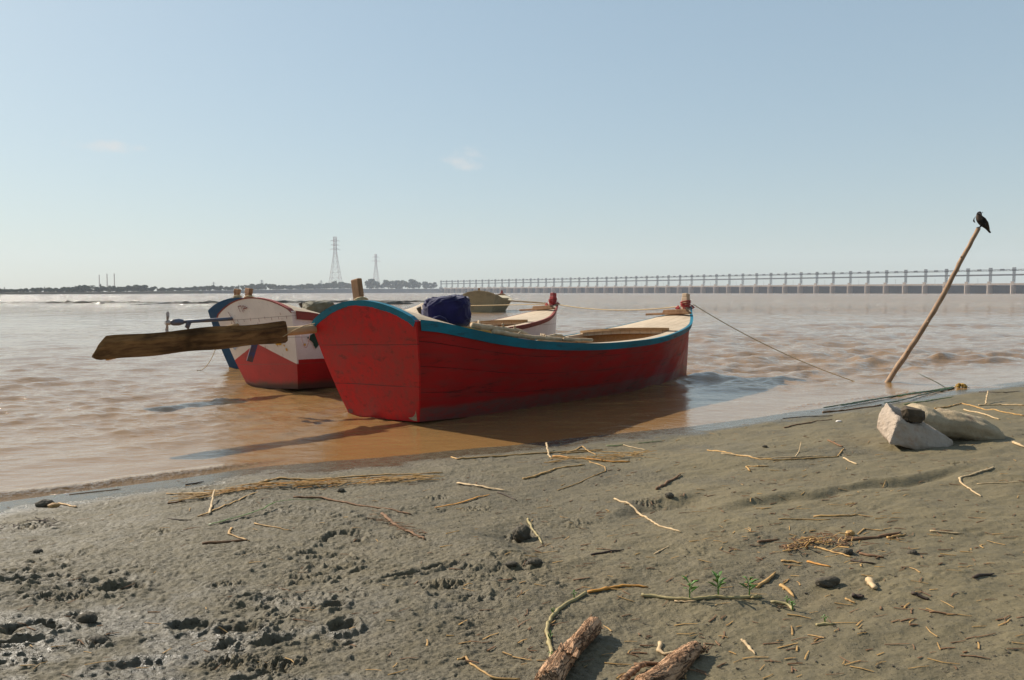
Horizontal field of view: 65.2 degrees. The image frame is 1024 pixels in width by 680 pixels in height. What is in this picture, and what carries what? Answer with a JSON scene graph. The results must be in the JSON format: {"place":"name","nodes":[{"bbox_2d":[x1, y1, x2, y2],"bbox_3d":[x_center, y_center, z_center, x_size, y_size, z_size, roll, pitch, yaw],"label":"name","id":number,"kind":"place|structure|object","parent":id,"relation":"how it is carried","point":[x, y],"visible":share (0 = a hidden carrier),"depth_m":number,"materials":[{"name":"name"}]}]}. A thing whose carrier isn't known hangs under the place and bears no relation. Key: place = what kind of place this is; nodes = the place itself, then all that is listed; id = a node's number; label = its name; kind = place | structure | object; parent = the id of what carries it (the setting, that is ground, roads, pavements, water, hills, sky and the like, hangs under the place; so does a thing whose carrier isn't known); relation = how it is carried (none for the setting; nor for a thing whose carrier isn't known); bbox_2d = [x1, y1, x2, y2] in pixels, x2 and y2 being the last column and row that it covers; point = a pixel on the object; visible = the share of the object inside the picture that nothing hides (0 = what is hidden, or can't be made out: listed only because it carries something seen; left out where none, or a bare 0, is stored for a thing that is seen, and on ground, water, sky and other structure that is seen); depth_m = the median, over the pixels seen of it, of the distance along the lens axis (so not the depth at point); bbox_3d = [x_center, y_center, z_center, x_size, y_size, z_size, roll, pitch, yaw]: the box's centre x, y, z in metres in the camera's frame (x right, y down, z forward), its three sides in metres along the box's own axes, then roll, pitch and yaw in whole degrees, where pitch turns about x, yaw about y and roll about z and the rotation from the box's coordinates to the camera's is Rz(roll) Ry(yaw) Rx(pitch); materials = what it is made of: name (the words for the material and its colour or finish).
{"place":"outdoors","nodes":[
{"label":"outdoors","id":0,"kind":"place"},
{"bbox_2d":[0,517,61,530],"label":"matted straw","id":1,"kind":"object","parent":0,"point":[39,520],"visible":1,"depth_m":4.43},
{"bbox_2d":[0,289,443,293],"bbox_3d":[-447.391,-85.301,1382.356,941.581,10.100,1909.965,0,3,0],"label":"shore","id":2,"kind":"structure","parent":0,"point":[309,291],"depth_m":1015.78,"materials":[{"name":"soil"}]},
{"bbox_2d":[77,286,87,291],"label":"broadleaf tree","id":3,"kind":"object","parent":2,"relation":"on","point":[82,288],"visible":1,"depth_m":596.33,"materials":[{"name":"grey plant"}]},
{"bbox_2d":[327,237,341,288],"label":"power pylon","id":4,"kind":"object","parent":2,"relation":"on","point":[336,249],"visible":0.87,"depth_m":1412.59,"materials":[{"name":"grey metal"}]},
{"bbox_2d":[365,279,378,288],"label":"broadleaf tree","id":5,"kind":"object","parent":2,"relation":"on","point":[370,283],"visible":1,"depth_m":1384.30,"materials":[{"name":"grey plant"}]},
{"bbox_2d":[371,254,379,288],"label":"power pylon","id":6,"kind":"object","parent":2,"relation":"on","point":[376,271],"visible":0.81,"depth_m":1743.20,"materials":[{"name":"grey metal"}]},
{"bbox_2d":[383,280,394,288],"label":"broadleaf tree","id":7,"kind":"object","parent":2,"relation":"on","point":[388,286],"visible":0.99,"depth_m":1440.80,"materials":[{"name":"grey plant"}]},
{"bbox_2d":[391,280,402,288],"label":"broadleaf tree","id":8,"kind":"object","parent":2,"relation":"on","point":[398,283],"visible":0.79,"depth_m":1459.41,"materials":[{"name":"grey plant"}]},
{"bbox_2d":[397,280,407,288],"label":"broadleaf tree","id":9,"kind":"object","parent":2,"relation":"on","point":[404,284],"visible":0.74,"depth_m":1474.01,"materials":[{"name":"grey plant"}]},
{"bbox_2d":[408,279,418,288],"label":"broadleaf tree","id":10,"kind":"object","parent":2,"relation":"on","point":[413,282],"visible":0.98,"depth_m":1493.03,"materials":[{"name":"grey plant"}]},
{"bbox_2d":[421,281,430,288],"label":"broadleaf tree","id":11,"kind":"object","parent":2,"relation":"on","point":[425,284],"visible":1,"depth_m":1522.16,"materials":[{"name":"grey plant"}]},
{"bbox_2d":[0,381,1023,679],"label":"mud bank","id":12,"kind":"structure","parent":0,"point":[158,565],"depth_m":3.48,"materials":[{"name":"soil"}]},
{"bbox_2d":[35,499,54,506],"bbox_3d":[-2.909,1.021,4.982,0.113,0.060,0.079,0,3,0],"label":"mud clod","id":13,"kind":"object","parent":12,"relation":"on","point":[43,503],"visible":0.74,"depth_m":4.96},
{"bbox_2d":[47,503,59,507],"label":"reed","id":14,"kind":"object","parent":12,"relation":"on","point":[53,505],"visible":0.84,"depth_m":4.92,"materials":[{"name":"plant"}]},
{"bbox_2d":[76,611,97,623],"bbox_3d":[-1.537,1.008,2.893,0.072,0.049,0.054,0,3,0],"label":"mud clod","id":15,"kind":"object","parent":12,"relation":"on","point":[87,617],"visible":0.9,"depth_m":2.88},
{"bbox_2d":[89,635,107,643],"bbox_3d":[-1.399,1.019,2.706,0.062,0.039,0.045,0,3,0],"label":"mud clod","id":16,"kind":"object","parent":12,"relation":"on","point":[99,639],"visible":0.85,"depth_m":2.70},
{"bbox_2d":[166,489,254,493],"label":"reed","id":17,"kind":"object","parent":12,"relation":"on","point":[203,492],"visible":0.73,"depth_m":5.10,"materials":[{"name":"plant"}]},
{"bbox_2d":[208,489,214,513],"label":"reed","id":18,"kind":"object","parent":12,"relation":"on","point":[211,505],"visible":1,"depth_m":4.67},
{"bbox_2d":[202,539,247,544],"bbox_3d":[-1.390,0.977,3.880,0.211,0.024,0.017,-2,4,-29],"label":"stick","id":19,"kind":"object","parent":12,"relation":"on","point":[217,542],"visible":1,"depth_m":3.87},
{"bbox_2d":[197,492,256,516],"bbox_3d":[-1.657,0.960,4.710,0.025,0.020,0.627,1,4,13],"label":"reed","id":20,"kind":"object","parent":12,"relation":"on","point":[224,505],"visible":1,"depth_m":4.64,"materials":[{"name":"plant"}]},
{"bbox_2d":[208,499,321,524],"bbox_3d":[-1.403,0.964,4.553,0.081,0.052,0.790,2,4,33],"label":"grass blade","id":21,"kind":"object","parent":12,"relation":"on","point":[261,509],"depth_m":4.48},
{"bbox_2d":[259,477,330,482],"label":"reed","id":22,"kind":"object","parent":12,"relation":"on","point":[266,480],"visible":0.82,"depth_m":5.53,"materials":[{"name":"plant"}]},
{"bbox_2d":[169,474,442,500],"bbox_3d":[-1.292,0.938,5.220,1.733,0.060,0.310,-1,4,-20],"label":"matted straw","id":23,"kind":"object","parent":12,"relation":"on","point":[386,479],"visible":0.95,"depth_m":5.25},
{"bbox_2d":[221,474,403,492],"bbox_3d":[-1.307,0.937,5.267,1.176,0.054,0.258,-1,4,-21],"label":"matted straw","id":24,"kind":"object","parent":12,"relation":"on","point":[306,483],"visible":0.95,"depth_m":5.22,"materials":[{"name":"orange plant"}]},
{"bbox_2d":[259,476,389,485],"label":"reed","id":25,"kind":"object","parent":12,"relation":"on","point":[326,479],"visible":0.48,"depth_m":5.45,"materials":[{"name":"orange plant"}]},
{"bbox_2d":[293,496,410,514],"bbox_3d":[-0.927,0.963,4.720,0.891,0.038,0.105,2,4,29],"label":"stick","id":26,"kind":"object","parent":12,"relation":"on","point":[330,499],"visible":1,"depth_m":4.74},
{"bbox_2d":[303,472,442,480],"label":"reed","id":27,"kind":"object","parent":12,"relation":"on","point":[372,475],"visible":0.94,"depth_m":5.62,"materials":[{"name":"plant"}]},
{"bbox_2d":[367,510,426,535],"bbox_3d":[-0.620,0.957,4.190,0.141,0.042,0.626,-3,4,-37],"label":"matted straw","id":28,"kind":"object","parent":12,"relation":"on","point":[404,526],"visible":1,"depth_m":4.13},
{"bbox_2d":[380,512,424,538],"bbox_3d":[-0.579,0.963,4.152,0.040,0.042,0.644,-2,4,-28],"label":"bark strip","id":29,"kind":"object","parent":12,"relation":"on","point":[392,521],"visible":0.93,"depth_m":4.21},
{"bbox_2d":[435,494,489,507],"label":"reed stalk","id":30,"kind":"object","parent":12,"relation":"on","point":[461,502],"visible":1,"depth_m":4.71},
{"bbox_2d":[457,482,506,490],"bbox_3d":[-0.203,0.933,5.097,0.420,0.027,0.051,3,4,40],"label":"reed stick","id":31,"kind":"object","parent":12,"relation":"on","point":[480,485],"visible":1,"depth_m":5.07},
{"bbox_2d":[457,656,519,679],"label":"rootlet","id":32,"kind":"object","parent":12,"relation":"on","point":[479,669],"visible":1,"depth_m":2.42,"materials":[{"name":"plant"}]},
{"bbox_2d":[504,561,517,565],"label":"mud clod","id":33,"kind":"object","parent":12,"relation":"on","point":[511,563],"visible":1,"depth_m":3.37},
{"bbox_2d":[0,402,1023,678],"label":"twig scraps","id":34,"kind":"object","parent":12,"relation":"on","point":[682,584],"visible":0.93,"depth_m":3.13,"materials":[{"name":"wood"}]},
{"bbox_2d":[2,419,1023,678],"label":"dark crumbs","id":35,"kind":"object","parent":12,"relation":"on","point":[618,605],"visible":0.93,"depth_m":2.93,"materials":[{"name":"soil"}]},
{"bbox_2d":[512,524,530,542],"bbox_3d":[0.048,0.968,3.982,0.087,0.101,0.072,-1,4,-20],"label":"mud clod","id":36,"kind":"object","parent":12,"relation":"on","point":[521,532],"visible":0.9,"depth_m":3.96,"materials":[{"name":"soil"}]},
{"bbox_2d":[451,449,602,459],"bbox_3d":[0.150,0.931,6.475,1.278,0.044,0.216,-1,3,-10],"label":"reed","id":37,"kind":"object","parent":12,"relation":"on","point":[517,454],"visible":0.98,"depth_m":6.40,"materials":[{"name":"plant"}]},
{"bbox_2d":[525,558,541,565],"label":"mud clod","id":38,"kind":"object","parent":12,"relation":"on","point":[535,561],"visible":0.99,"depth_m":3.39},
{"bbox_2d":[527,518,542,543],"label":"stem","id":39,"kind":"object","parent":12,"relation":"on","point":[534,531],"visible":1,"depth_m":4.04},
{"bbox_2d":[522,464,584,478],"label":"reed","id":40,"kind":"object","parent":12,"relation":"on","point":[545,472],"visible":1,"depth_m":5.58,"materials":[{"name":"plant"}]},
{"bbox_2d":[544,590,586,655],"bbox_3d":[0.148,0.991,2.733,0.098,0.044,0.774,1,4,14],"label":"creeping vine","id":41,"kind":"object","parent":12,"relation":"on","point":[549,621],"visible":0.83,"depth_m":2.87,"materials":[{"name":"beige plant"}]},
{"bbox_2d":[534,614,601,679],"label":"driftwood log","id":42,"kind":"object","parent":12,"relation":"on","point":[558,664],"visible":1,"depth_m":2.43,"materials":[{"name":"wood"}]},
{"bbox_2d":[558,461,605,489],"bbox_3d":[0.519,0.929,5.473,0.188,0.026,0.981,1,4,17],"label":"reed","id":43,"kind":"object","parent":12,"relation":"on","point":[589,477],"visible":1,"depth_m":5.44,"materials":[{"name":"plant"}]},
{"bbox_2d":[552,455,630,461],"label":"reed","id":44,"kind":"object","parent":12,"relation":"on","point":[589,459],"visible":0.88,"depth_m":6.04,"materials":[{"name":"beige plant"}]},
{"bbox_2d":[544,450,658,462],"bbox_3d":[0.681,0.884,6.101,0.892,0.066,0.441,0,3,0],"label":"matted straw","id":45,"kind":"object","parent":12,"relation":"on","point":[612,457],"visible":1,"depth_m":6.06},
{"bbox_2d":[566,450,638,453],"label":"reed","id":46,"kind":"object","parent":12,"relation":"on","point":[600,451],"visible":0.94,"depth_m":6.54,"materials":[{"name":"plant"}]},
{"bbox_2d":[590,549,623,554],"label":"stick","id":47,"kind":"object","parent":12,"relation":"on","point":[603,552],"visible":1,"depth_m":3.59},
{"bbox_2d":[587,584,647,592],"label":"reed","id":48,"kind":"object","parent":12,"relation":"on","point":[608,588],"visible":1,"depth_m":3.15,"materials":[{"name":"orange plant"}]},
{"bbox_2d":[620,661,645,679],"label":"split wood","id":49,"kind":"object","parent":12,"relation":"on","point":[631,672],"visible":1,"depth_m":2.41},
{"bbox_2d":[634,661,658,665],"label":"stick","id":50,"kind":"object","parent":12,"relation":"on","point":[648,663],"visible":0.52,"depth_m":2.52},
{"bbox_2d":[614,498,680,531],"bbox_3d":[0.722,0.950,4.332,0.052,0.061,0.818,-1,4,-14],"label":"reed","id":51,"kind":"object","parent":12,"relation":"on","point":[646,517],"visible":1,"depth_m":4.33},
{"bbox_2d":[656,641,672,655],"bbox_3d":[0.496,1.020,2.644,0.056,0.018,0.097,-1,4,-23],"label":"rootlet","id":52,"kind":"object","parent":12,"relation":"on","point":[659,647],"visible":0.81,"depth_m":2.62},
{"bbox_2d":[655,474,680,489],"bbox_3d":[1.010,0.915,5.181,0.032,0.038,0.533,2,4,27],"label":"stick","id":53,"kind":"object","parent":12,"relation":"on","point":[666,483],"visible":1,"depth_m":5.16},
{"bbox_2d":[634,640,712,679],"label":"driftwood log","id":54,"kind":"object","parent":12,"relation":"on","point":[677,663],"visible":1,"depth_m":2.42,"materials":[{"name":"wood"}]},
{"bbox_2d":[641,570,761,600],"bbox_3d":[0.722,0.937,3.041,0.455,0.108,0.096,0,3,0],"label":"creeping vine","id":55,"kind":"object","parent":12,"relation":"on","point":[719,583],"visible":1,"depth_m":3.03,"materials":[{"name":"green plant"}]},
{"bbox_2d":[756,571,775,588],"bbox_3d":[1.030,0.969,3.229,0.020,0.018,0.194,3,5,41],"label":"stick","id":56,"kind":"object","parent":12,"relation":"on","point":[766,580],"visible":0.96,"depth_m":3.21,"materials":[{"name":"wood"}]},
{"bbox_2d":[757,539,779,542],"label":"stick","id":57,"kind":"object","parent":12,"relation":"on","point":[766,540],"visible":1,"depth_m":3.77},
{"bbox_2d":[721,453,821,457],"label":"reed","id":58,"kind":"object","parent":12,"relation":"on","point":[773,457],"visible":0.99,"depth_m":5.86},
{"bbox_2d":[707,448,843,459],"bbox_3d":[2.028,0.878,6.050,1.046,0.079,0.624,1,3,11],"label":"reed","id":59,"kind":"object","parent":12,"relation":"on","point":[780,459],"visible":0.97,"depth_m":5.86,"materials":[{"name":"plant"}]},
{"bbox_2d":[770,596,795,610],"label":"creeping vine","id":60,"kind":"object","parent":12,"relation":"on","point":[784,603],"visible":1,"depth_m":2.98,"materials":[{"name":"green plant"}]},
{"bbox_2d":[779,583,794,596],"bbox_3d":[1.073,0.973,3.108,0.019,0.017,0.130,0,3,-5],"label":"stick","id":61,"kind":"object","parent":12,"relation":"on","point":[787,589],"visible":1,"depth_m":3.11,"materials":[{"name":"wood"}]},
{"bbox_2d":[779,518,830,519],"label":"reed","id":62,"kind":"object","parent":12,"relation":"on","point":[803,519],"visible":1,"depth_m":4.14,"materials":[{"name":"plant"}]},
{"bbox_2d":[783,419,830,427],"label":"twig","id":63,"kind":"object","parent":12,"relation":"on","point":[805,423],"visible":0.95,"depth_m":7.88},
{"bbox_2d":[774,531,858,554],"bbox_3d":[1.407,0.934,3.689,0.435,0.041,0.258,-3,4,-37],"label":"matted straw","id":64,"kind":"object","parent":12,"relation":"on","point":[820,533],"visible":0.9,"depth_m":3.70,"materials":[{"name":"plant"}]},
{"bbox_2d":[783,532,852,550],"bbox_3d":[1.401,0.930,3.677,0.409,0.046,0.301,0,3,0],"label":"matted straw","id":65,"kind":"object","parent":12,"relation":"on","point":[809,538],"visible":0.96,"depth_m":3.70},
{"bbox_2d":[815,614,834,625],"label":"creeping vine","id":66,"kind":"object","parent":12,"relation":"on","point":[822,623],"visible":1,"depth_m":2.81,"materials":[{"name":"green plant"}]},
{"bbox_2d":[815,576,840,587],"bbox_3d":[1.239,0.952,3.141,0.098,0.051,0.054,0,3,0],"label":"mud clod","id":67,"kind":"object","parent":12,"relation":"on","point":[828,582],"visible":0.99,"depth_m":3.13,"materials":[{"name":"soil"}]},
{"bbox_2d":[814,546,850,556],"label":"reed","id":68,"kind":"object","parent":12,"relation":"on","point":[831,551],"visible":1,"depth_m":3.58,"materials":[{"name":"plant"}]},
{"bbox_2d":[813,514,857,516],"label":"reed","id":69,"kind":"object","parent":12,"relation":"on","point":[832,515],"visible":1,"depth_m":4.19,"materials":[{"name":"plant"}]},
{"bbox_2d":[842,548,853,554],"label":"mud clod","id":70,"kind":"object","parent":12,"relation":"on","point":[847,551],"visible":0.98,"depth_m":3.51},
{"bbox_2d":[822,404,881,412],"bbox_3d":[3.902,0.780,9.100,0.944,0.043,0.072,-2,4,-25],"label":"stick","id":71,"kind":"object","parent":12,"relation":"on","point":[850,409],"visible":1,"depth_m":9.04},
{"bbox_2d":[865,577,877,588],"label":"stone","id":72,"kind":"object","parent":12,"relation":"on","point":[871,583],"visible":1,"depth_m":3.09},
{"bbox_2d":[859,552,883,557],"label":"stick","id":73,"kind":"object","parent":12,"relation":"on","point":[866,554],"visible":1,"depth_m":3.46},
{"bbox_2d":[845,531,900,540],"bbox_3d":[1.721,0.926,3.776,0.346,0.022,0.045,-1,4,-21],"label":"stick","id":74,"kind":"object","parent":12,"relation":"on","point":[873,537],"visible":0.98,"depth_m":3.74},
{"bbox_2d":[823,374,968,407],"bbox_3d":[5.012,0.638,10.289,3.560,0.242,0.572,-3,5,-43],"label":"uprooted rush","id":75,"kind":"object","parent":12,"relation":"on","point":[960,385],"visible":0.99,"depth_m":10.45,"materials":[{"name":"plant"}]},
{"bbox_2d":[877,403,952,449],"bbox_3d":[3.245,0.692,6.448,0.603,0.352,0.460,0,3,0],"label":"angular rock","id":76,"kind":"object","parent":12,"relation":"on","point":[894,427],"visible":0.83,"depth_m":6.28,"materials":[{"name":"stone"}]},
{"bbox_2d":[901,405,924,422],"bbox_3d":[3.199,0.589,6.377,0.173,0.119,0.256,2,4,30],"label":"dark stone","id":77,"kind":"object","parent":76,"relation":"on","point":[912,414],"visible":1,"depth_m":6.28,"materials":[{"name":"stone"}]},
{"bbox_2d":[911,591,929,599],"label":"stick","id":78,"kind":"object","parent":12,"relation":"on","point":[919,595],"visible":1,"depth_m":2.96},
{"bbox_2d":[930,530,963,533],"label":"stick","id":79,"kind":"object","parent":12,"relation":"on","point":[946,532],"visible":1,"depth_m":3.86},
{"bbox_2d":[906,403,1004,440],"bbox_3d":[3.678,0.712,6.680,0.804,0.363,0.433,0,3,0],"label":"smooth rock","id":80,"kind":"object","parent":12,"relation":"on","point":[953,424],"visible":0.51,"depth_m":6.49,"materials":[{"name":"stone"}]},
{"bbox_2d":[958,467,994,495],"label":"reed","id":81,"kind":"object","parent":12,"relation":"on","point":[960,477],"visible":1,"depth_m":5.03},
{"bbox_2d":[934,403,1023,415],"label":"reed","id":82,"kind":"object","parent":12,"relation":"on","point":[976,407],"visible":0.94,"depth_m":8.79,"materials":[{"name":"plant"}]},
{"bbox_2d":[972,573,994,578],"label":"stick","id":83,"kind":"object","parent":12,"relation":"on","point":[981,574],"visible":1,"depth_m":3.19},
{"bbox_2d":[978,404,1022,405],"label":"reed","id":84,"kind":"object","parent":12,"relation":"on","point":[997,404],"visible":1,"depth_m":8.98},
{"bbox_2d":[0,293,1023,501],"bbox_3d":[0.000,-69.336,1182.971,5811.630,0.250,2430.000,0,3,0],"label":"river water","id":85,"kind":"structure","parent":0,"point":[75,416],"depth_m":11.87,"materials":[{"name":"liquid"}]},
{"bbox_2d":[0,300,160,302],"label":"mud spit","id":86,"kind":"structure","parent":85,"relation":"on","point":[67,301],"depth_m":100.63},
{"bbox_2d":[131,300,424,304],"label":"mud spit","id":87,"kind":"structure","parent":85,"relation":"on","point":[212,301],"depth_m":102.30,"materials":[{"name":"soil"}]},
{"bbox_2d":[208,289,423,367],"bbox_3d":[-3.389,-0.269,16.271,2.000,1.537,5.490,1,3,30],"label":"wooden boat","id":88,"kind":"object","parent":85,"relation":"on","point":[214,310],"visible":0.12,"depth_m":14.28,"materials":[{"name":"blue paint"}]},
{"bbox_2d":[216,288,559,388],"bbox_3d":[-1.338,-0.120,13.725,2.276,1.547,7.103,-2,2,40],"label":"wooden boat","id":89,"kind":"object","parent":85,"relation":"on","point":[292,362],"visible":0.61,"depth_m":11.07,"materials":[{"name":"white wood"}]},
{"bbox_2d":[164,302,302,331],"bbox_3d":[-3.792,-0.337,11.605,2.422,0.425,0.298,-3,4,-39],"label":"long tail motor","id":90,"kind":"object","parent":89,"relation":"on","point":[175,322],"visible":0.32,"depth_m":10.97,"materials":[{"name":"metal"}]},
{"bbox_2d":[302,300,334,312],"bbox_3d":[-2.852,-0.451,11.819,0.459,0.280,0.464,-2,4,-29],"label":"cloth bundle","id":91,"kind":"object","parent":89,"relation":"on","point":[320,306],"visible":0.44,"depth_m":11.67,"materials":[{"name":"fabric"}]},
{"bbox_2d":[471,304,548,305],"bbox_3d":[-0.483,-0.776,17.894,0.020,0.123,4.200,-3,5,-41],"label":"mooring rope","id":92,"kind":"object","parent":89,"relation":"attached to","point":[511,304],"visible":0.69,"depth_m":17.29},
{"bbox_2d":[382,301,413,303],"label":"mud spit","id":93,"kind":"structure","parent":85,"relation":"on","point":[394,302],"depth_m":89.89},
{"bbox_2d":[463,288,511,311],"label":"wooden boat","id":94,"kind":"object","parent":85,"relation":"on","point":[481,297],"visible":0.88,"depth_m":53.79,"materials":[{"name":"grey wood"}]},
{"bbox_2d":[508,300,545,303],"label":"punt pole","id":95,"kind":"object","parent":94,"relation":"attached to","point":[526,301],"visible":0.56,"depth_m":56.90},
{"bbox_2d":[311,278,694,421],"bbox_3d":[0.681,0.014,10.843,2.170,1.621,6.864,-1,2,42],"label":"wooden boat","id":96,"kind":"object","parent":85,"relation":"on","point":[385,361],"visible":1,"depth_m":8.65,"materials":[{"name":"red paint"}]},
{"bbox_2d":[92,321,316,359],"bbox_3d":[-2.582,-0.073,8.456,0.162,0.237,3.573,3,7,40],"label":"steering oar","id":97,"kind":"object","parent":96,"relation":"attached to","point":[162,343],"visible":0.94,"depth_m":7.80,"materials":[{"name":"brown wood"}]},
{"bbox_2d":[246,306,421,361],"bbox_3d":[-1.974,-0.090,9.608,2.654,0.619,0.271,-2,4,-27],"label":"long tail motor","id":98,"kind":"object","parent":96,"relation":"attached to","point":[251,353],"visible":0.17,"depth_m":9.05,"materials":[{"name":"metal"}]},
{"bbox_2d":[421,294,470,326],"bbox_3d":[-0.728,-0.315,8.886,0.555,0.385,0.582,-1,3,-9],"label":"cloth bundle","id":99,"kind":"object","parent":96,"relation":"on","point":[454,309],"visible":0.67,"depth_m":8.69,"materials":[{"name":"fabric"}]},
{"bbox_2d":[470,320,534,339],"bbox_3d":[-0.090,-0.095,8.598,0.092,0.255,1.018,3,5,41],"label":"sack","id":100,"kind":"object","parent":96,"relation":"on","point":[478,326],"visible":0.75,"depth_m":8.43,"materials":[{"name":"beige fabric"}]},
{"bbox_2d":[491,329,562,340],"bbox_3d":[0.198,-0.050,8.808,0.081,0.175,1.168,3,5,42],"label":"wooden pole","id":101,"kind":"object","parent":96,"relation":"on","point":[511,334],"visible":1,"depth_m":8.68,"materials":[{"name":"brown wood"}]},
{"bbox_2d":[538,334,567,340],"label":"tree branch","id":102,"kind":"object","parent":96,"relation":"on","point":[557,335],"visible":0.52,"depth_m":9.27,"materials":[{"name":"beige plant"}]},
{"bbox_2d":[562,337,592,341],"bbox_3d":[0.784,-0.004,9.460,0.051,0.077,0.597,3,4,40],"label":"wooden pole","id":103,"kind":"object","parent":96,"relation":"on","point":[569,339],"visible":1,"depth_m":9.43,"materials":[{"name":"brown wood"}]},
{"bbox_2d":[556,304,680,310],"bbox_3d":[1.891,-0.608,14.784,0.020,0.127,3.650,-2,4,-33],"label":"mooring rope","id":104,"kind":"object","parent":96,"relation":"attached to","point":[619,310],"visible":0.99,"depth_m":14.63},
{"bbox_2d":[693,304,852,380],"bbox_3d":[4.148,0.038,12.670,2.601,1.198,0.015,2,4,27],"label":"mooring rope","id":105,"kind":"object","parent":96,"relation":"attached to","point":[771,347],"visible":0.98,"depth_m":12.69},
{"bbox_2d":[439,267,1023,293],"bbox_3d":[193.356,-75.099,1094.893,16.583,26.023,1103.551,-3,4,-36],"label":"river barrage","id":106,"kind":"object","parent":85,"relation":"in","point":[989,287],"visible":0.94,"depth_m":936.09,"materials":[{"name":"concrete"}]},
{"bbox_2d":[885,227,980,381],"bbox_3d":[6.168,-0.334,11.948,1.567,2.684,0.094,0,3,0],"label":"leaning pole","id":107,"kind":"object","parent":85,"relation":"in","point":[906,353],"visible":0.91,"depth_m":11.92,"materials":[{"name":"wood"}]},
{"bbox_2d":[973,211,990,232],"bbox_3d":[6.985,-1.744,11.838,0.273,0.314,0.157,0,3,0],"label":"crow","id":108,"kind":"object","parent":107,"relation":"on","point":[981,220],"visible":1,"depth_m":11.83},
{"bbox_2d":[0,0,1023,291],"label":"sky","id":109,"kind":"structure","parent":0,"point":[166,144],"materials":[{"name":"blue"}]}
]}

